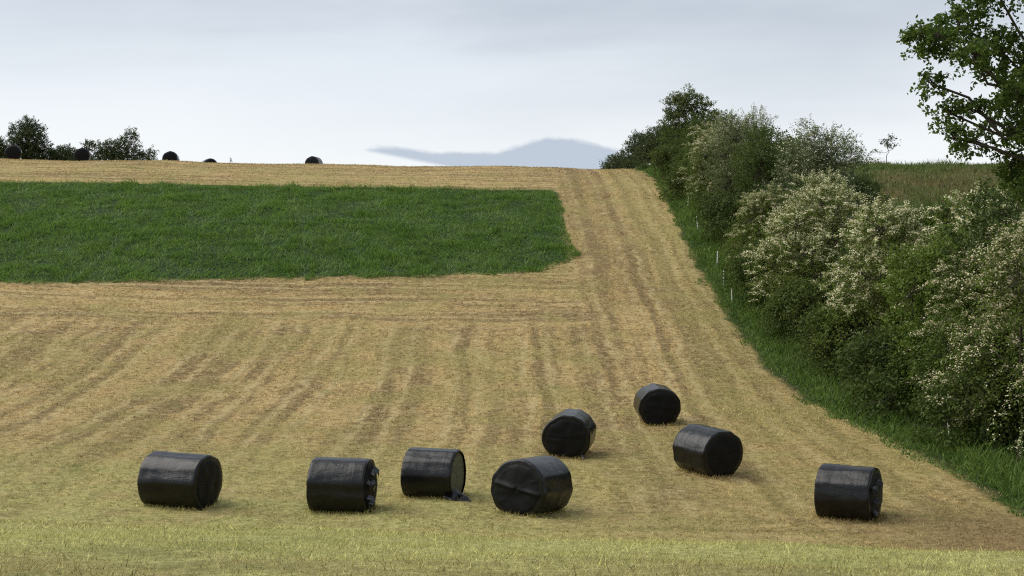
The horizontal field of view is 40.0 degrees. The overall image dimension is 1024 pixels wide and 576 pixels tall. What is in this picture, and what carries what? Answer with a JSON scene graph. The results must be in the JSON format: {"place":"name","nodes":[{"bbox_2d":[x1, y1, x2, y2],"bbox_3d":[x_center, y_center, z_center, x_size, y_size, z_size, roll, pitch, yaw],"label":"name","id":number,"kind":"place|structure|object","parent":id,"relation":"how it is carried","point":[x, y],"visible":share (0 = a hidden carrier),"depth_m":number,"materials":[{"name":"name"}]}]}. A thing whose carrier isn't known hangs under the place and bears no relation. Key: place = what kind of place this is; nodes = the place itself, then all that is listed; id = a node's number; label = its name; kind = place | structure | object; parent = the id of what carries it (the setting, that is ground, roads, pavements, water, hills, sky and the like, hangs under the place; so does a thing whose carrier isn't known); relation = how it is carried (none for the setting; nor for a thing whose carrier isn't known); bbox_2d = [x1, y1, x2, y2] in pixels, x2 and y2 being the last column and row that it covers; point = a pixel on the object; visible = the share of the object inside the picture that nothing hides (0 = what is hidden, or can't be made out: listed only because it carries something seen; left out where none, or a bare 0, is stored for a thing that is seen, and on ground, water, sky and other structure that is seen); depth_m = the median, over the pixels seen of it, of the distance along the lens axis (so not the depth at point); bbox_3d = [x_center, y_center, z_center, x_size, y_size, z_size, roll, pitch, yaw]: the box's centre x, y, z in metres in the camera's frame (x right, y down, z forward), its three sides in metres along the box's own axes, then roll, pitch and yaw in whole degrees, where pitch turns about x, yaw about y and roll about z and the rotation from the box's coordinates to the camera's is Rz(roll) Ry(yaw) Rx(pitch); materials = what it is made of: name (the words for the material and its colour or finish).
{"place":"outdoors","nodes":[
{"label":"outdoors","id":0,"kind":"place"},
{"bbox_2d":[0,158,1023,575],"bbox_3d":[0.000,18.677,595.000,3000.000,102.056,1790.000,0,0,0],"label":"ground","id":1,"kind":"structure","parent":0,"point":[610,229],"depth_m":48.25,"materials":[{"name":"beige plant"}]},
{"bbox_2d":[0,136,8,158],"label":"round bush","id":2,"kind":"object","parent":1,"relation":"on","point":[2,150],"visible":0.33,"depth_m":140.38,"materials":[{"name":"green plant"}]},
{"bbox_2d":[5,145,21,158],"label":"silage bale","id":3,"kind":"object","parent":1,"relation":"on","point":[13,151],"visible":0.89,"depth_m":117.86},
{"bbox_2d":[2,114,58,159],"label":"round tree","id":4,"kind":"object","parent":1,"relation":"on","point":[25,135],"visible":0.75,"depth_m":142.47,"materials":[{"name":"green plant"}]},
{"bbox_2d":[46,143,76,160],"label":"round bush","id":5,"kind":"object","parent":1,"relation":"on","point":[62,154],"visible":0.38,"depth_m":143.68,"materials":[{"name":"green plant"}]},
{"bbox_2d":[74,148,90,160],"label":"silage bale","id":6,"kind":"object","parent":1,"relation":"on","point":[81,154],"visible":0.85,"depth_m":120.38},
{"bbox_2d":[69,125,158,160],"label":"round bush","id":7,"kind":"object","parent":1,"relation":"on","point":[104,152],"visible":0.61,"depth_m":142.63,"materials":[{"name":"green plant"}]},
{"bbox_2d":[162,151,179,160],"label":"silage bale","id":8,"kind":"object","parent":1,"relation":"on","point":[170,155],"visible":0.57,"depth_m":122.99},
{"bbox_2d":[137,451,222,509],"bbox_3d":[-7.269,4.218,31.008,1.602,1.170,1.331,2,3,17],"label":"silage bale","id":9,"kind":"object","parent":1,"relation":"on","point":[186,480],"visible":1,"depth_m":30.54},
{"bbox_2d":[202,158,216,162],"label":"silage bale","id":10,"kind":"object","parent":1,"relation":"on","point":[209,160],"visible":0.33,"depth_m":130.42},
{"bbox_2d":[0,179,584,284],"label":"long grass","id":11,"kind":"structure","parent":1,"relation":"on","point":[131,205],"depth_m":79.07,"materials":[{"name":"green plant"}]},
{"bbox_2d":[305,156,322,163],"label":"silage bale","id":12,"kind":"object","parent":1,"relation":"on","point":[313,160],"visible":0.52,"depth_m":127.89},
{"bbox_2d":[306,457,378,512],"bbox_3d":[-3.680,4.327,30.969,1.501,1.187,1.316,1,3,9],"label":"silage bale","id":13,"kind":"object","parent":1,"relation":"on","point":[336,484],"visible":1,"depth_m":30.43},
{"bbox_2d":[400,447,470,501],"bbox_3d":[-1.628,4.300,32.735,1.730,1.119,1.267,1,1,15],"label":"silage bale","id":14,"kind":"object","parent":1,"relation":"on","point":[434,472],"visible":1,"depth_m":32.31},
{"bbox_2d":[491,455,572,515],"bbox_3d":[0.435,4.357,31.142,1.412,1.236,1.436,2,-1,31],"label":"silage bale","id":15,"kind":"object","parent":1,"relation":"on","point":[533,485],"visible":1,"depth_m":30.63},
{"bbox_2d":[542,409,595,459],"bbox_3d":[1.556,3.966,38.304,1.344,1.192,1.331,3,5,11],"label":"silage bale","id":16,"kind":"object","parent":1,"relation":"on","point":[568,433],"visible":1,"depth_m":37.78},
{"bbox_2d":[599,151,630,168],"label":"round bush","id":17,"kind":"object","parent":1,"relation":"on","point":[612,162],"visible":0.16,"depth_m":156.71,"materials":[{"name":"green plant"}]},
{"bbox_2d":[619,129,656,168],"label":"round bush","id":18,"kind":"object","parent":1,"relation":"on","point":[635,137],"visible":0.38,"depth_m":130.65,"materials":[{"name":"green plant"}]},
{"bbox_2d":[626,122,676,169],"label":"round bush","id":19,"kind":"object","parent":1,"relation":"on","point":[651,145],"visible":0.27,"depth_m":113.27,"materials":[{"name":"green plant"}]},
{"bbox_2d":[633,383,680,424],"bbox_3d":[4.513,3.623,43.856,1.337,1.173,1.300,-1,4,-3],"label":"silage bale","id":20,"kind":"object","parent":1,"relation":"on","point":[654,404],"visible":1,"depth_m":43.25},
{"bbox_2d":[640,141,685,180],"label":"bramble bush","id":21,"kind":"object","parent":1,"relation":"on","point":[664,160],"visible":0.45,"depth_m":99.55,"materials":[{"name":"green plant"}]},
{"bbox_2d":[652,153,723,199],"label":"bramble bush","id":22,"kind":"object","parent":1,"relation":"on","point":[673,176],"visible":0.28,"depth_m":90.43,"materials":[{"name":"green plant"}]},
{"bbox_2d":[656,83,725,147],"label":"hedge tree","id":23,"kind":"object","parent":1,"relation":"on","point":[683,106],"visible":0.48,"depth_m":103.95,"materials":[{"name":"green plant"}]},
{"bbox_2d":[672,121,732,195],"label":"hawthorn bush","id":24,"kind":"object","parent":1,"relation":"on","point":[698,128],"visible":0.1,"depth_m":90.61,"materials":[{"name":"green plant"}]},
{"bbox_2d":[663,109,745,162],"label":"dark bush","id":25,"kind":"object","parent":1,"relation":"on","point":[678,146],"visible":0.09,"depth_m":94.97,"materials":[{"name":"green plant"}]},
{"bbox_2d":[677,131,734,210],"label":"hawthorn bush","id":26,"kind":"object","parent":1,"relation":"on","point":[695,187],"visible":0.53,"depth_m":86.06,"materials":[{"name":"green plant"}]},
{"bbox_2d":[672,424,742,476],"bbox_3d":[5.004,4.141,35.956,1.357,1.177,1.360,0,5,-32],"label":"silage bale","id":27,"kind":"object","parent":1,"relation":"on","point":[710,451],"visible":1,"depth_m":35.48},
{"bbox_2d":[687,188,746,242],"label":"bramble bush","id":28,"kind":"object","parent":1,"relation":"on","point":[715,209],"visible":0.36,"depth_m":76.27,"materials":[{"name":"green plant"}]},
{"bbox_2d":[697,105,779,205],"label":"willow bush","id":29,"kind":"object","parent":1,"relation":"on","point":[722,173],"visible":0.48,"depth_m":83.05,"materials":[{"name":"green plant"}]},
{"bbox_2d":[720,183,791,262],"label":"hawthorn bush","id":30,"kind":"object","parent":1,"relation":"on","point":[759,205],"visible":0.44,"depth_m":69.50,"materials":[{"name":"green plant"}]},
{"bbox_2d":[715,238,812,305],"bbox_3d":[12.014,-0.578,64.564,5.157,4.070,5.231,0,0,20],"label":"bramble bush","id":31,"kind":"object","parent":1,"relation":"on","point":[739,271],"visible":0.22,"depth_m":63.66,"materials":[{"name":"green plant"}]},
{"bbox_2d":[706,125,827,254],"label":"dark bush","id":32,"kind":"object","parent":1,"relation":"on","point":[759,163],"visible":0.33,"depth_m":74.23,"materials":[{"name":"green plant"}]},
{"bbox_2d":[727,123,826,196],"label":"dark bush","id":33,"kind":"object","parent":1,"relation":"on","point":[744,146],"visible":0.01,"depth_m":78.70,"materials":[{"name":"green plant"}]},
{"bbox_2d":[754,275,838,343],"bbox_3d":[12.352,1.081,57.526,4.628,3.600,4.562,0,0,-18],"label":"bramble bush","id":34,"kind":"object","parent":1,"relation":"on","point":[795,302],"visible":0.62,"depth_m":56.74,"materials":[{"name":"green plant"}]},
{"bbox_2d":[734,176,874,320],"bbox_3d":[13.079,-1.292,60.533,6.478,6.898,6.473,0,0,-21],"label":"hawthorn bush","id":35,"kind":"object","parent":1,"relation":"on","point":[815,261],"visible":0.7,"depth_m":59.76,"materials":[{"name":"green plant"}]},
{"bbox_2d":[756,167,874,273],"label":"hawthorn bush","id":36,"kind":"object","parent":1,"relation":"on","point":[813,180],"visible":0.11,"depth_m":65.61,"materials":[{"name":"green plant"}]},
{"bbox_2d":[753,113,884,226],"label":"willow bush","id":37,"kind":"object","parent":1,"relation":"on","point":[810,147],"visible":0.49,"depth_m":70.62,"materials":[{"name":"green plant"}]},
{"bbox_2d":[633,164,1023,517],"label":"verge grass","id":38,"kind":"structure","parent":1,"relation":"on","point":[893,425],"depth_m":48.38,"materials":[{"name":"green plant"}]},
{"bbox_2d":[777,298,897,379],"bbox_3d":[12.755,2.075,51.974,4.829,3.757,4.760,0,0,34],"label":"bramble bush","id":39,"kind":"object","parent":1,"relation":"on","point":[813,322],"visible":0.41,"depth_m":51.38,"materials":[{"name":"green plant"}]},
{"bbox_2d":[814,463,883,520],"bbox_3d":[7.460,4.468,30.944,1.404,1.153,1.303,1,4,29],"label":"silage bale","id":40,"kind":"object","parent":1,"relation":"on","point":[848,492],"visible":1,"depth_m":30.49},
{"bbox_2d":[813,215,906,309],"bbox_3d":[14.582,0.168,55.081,5.425,6.111,5.422,0,0,31],"label":"dark bush","id":41,"kind":"object","parent":1,"relation":"on","point":[844,252],"visible":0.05,"depth_m":54.76,"materials":[{"name":"green plant"}]},
{"bbox_2d":[837,170,890,213],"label":"bramble bush","id":42,"kind":"object","parent":1,"relation":"on","point":[862,181],"visible":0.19,"depth_m":83.08,"materials":[{"name":"green plant"}]},
{"bbox_2d":[809,194,948,380],"bbox_3d":[13.926,0.425,50.134,7.074,7.617,7.079,0,0,-25],"label":"hawthorn bush","id":43,"kind":"object","parent":1,"relation":"on","point":[898,235],"visible":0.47,"depth_m":49.38,"materials":[{"name":"green plant"}]},
{"bbox_2d":[871,133,899,160],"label":"skyline sapling","id":44,"kind":"object","parent":1,"relation":"on","point":[887,144],"visible":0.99,"depth_m":110.98,"materials":[{"name":"green plant"}]},
{"bbox_2d":[828,322,949,423],"bbox_3d":[12.914,2.880,45.438,4.959,3.913,5.030,0,0,-5],"label":"bramble bush","id":45,"kind":"object","parent":1,"relation":"on","point":[862,349],"visible":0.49,"depth_m":45.10,"materials":[{"name":"green plant"}]},
{"bbox_2d":[805,157,1019,253],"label":"rough grass","id":46,"kind":"structure","parent":1,"relation":"on","point":[918,168],"depth_m":97.80,"materials":[{"name":"green plant"}]},
{"bbox_2d":[873,218,982,420],"bbox_3d":[13.797,1.239,45.055,5.039,6.952,5.100,0,0,-22],"label":"green bush","id":47,"kind":"object","parent":1,"relation":"on","point":[927,258],"visible":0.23,"depth_m":44.76,"materials":[{"name":"green plant"}]},
{"bbox_2d":[911,202,960,234],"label":"bramble bush","id":48,"kind":"object","parent":1,"relation":"on","point":[947,209],"visible":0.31,"depth_m":78.28,"materials":[{"name":"green plant"}]},
{"bbox_2d":[869,180,1023,376],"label":"hawthorn bush","id":49,"kind":"object","parent":1,"relation":"on","point":[956,215],"visible":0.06,"depth_m":47.66,"materials":[{"name":"green plant"}]},
{"bbox_2d":[893,228,1022,426],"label":"hawthorn bush","id":50,"kind":"object","parent":1,"relation":"on","point":[972,268],"visible":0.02,"depth_m":43.52,"materials":[{"name":"green plant"}]},
{"bbox_2d":[893,177,1023,428],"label":"dark bush","id":51,"kind":"object","parent":1,"relation":"on","point":[996,214],"visible":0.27,"depth_m":42.44,"materials":[{"name":"green plant"}]},
{"bbox_2d":[896,0,1023,207],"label":"oak tree","id":52,"kind":"object","parent":1,"relation":"on","point":[980,52],"visible":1,"depth_m":33.97,"materials":[{"name":"green plant"}]},
{"bbox_2d":[899,251,1023,442],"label":"hawthorn bush","id":53,"kind":"object","parent":1,"relation":"on","point":[970,299],"visible":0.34,"depth_m":41.02,"materials":[{"name":"green plant"}]},
{"bbox_2d":[900,339,1023,452],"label":"bramble bush","id":54,"kind":"object","parent":1,"relation":"on","point":[973,381],"visible":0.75,"depth_m":38.88,"materials":[{"name":"green plant"}]},
{"bbox_2d":[922,212,1023,453],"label":"hawthorn bush","id":55,"kind":"object","parent":1,"relation":"on","point":[1014,239],"visible":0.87,"depth_m":38.02,"materials":[{"name":"green plant"}]},
{"bbox_2d":[1008,427,1023,467],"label":"hawthorn sapling","id":56,"kind":"object","parent":1,"relation":"on","point":[1018,442],"visible":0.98,"depth_m":35.58,"materials":[{"name":"green plant"}]},
{"bbox_2d":[0,0,1023,168],"label":"sky","id":57,"kind":"structure","parent":0,"point":[543,83],"materials":[{"name":"white"}]}
]}

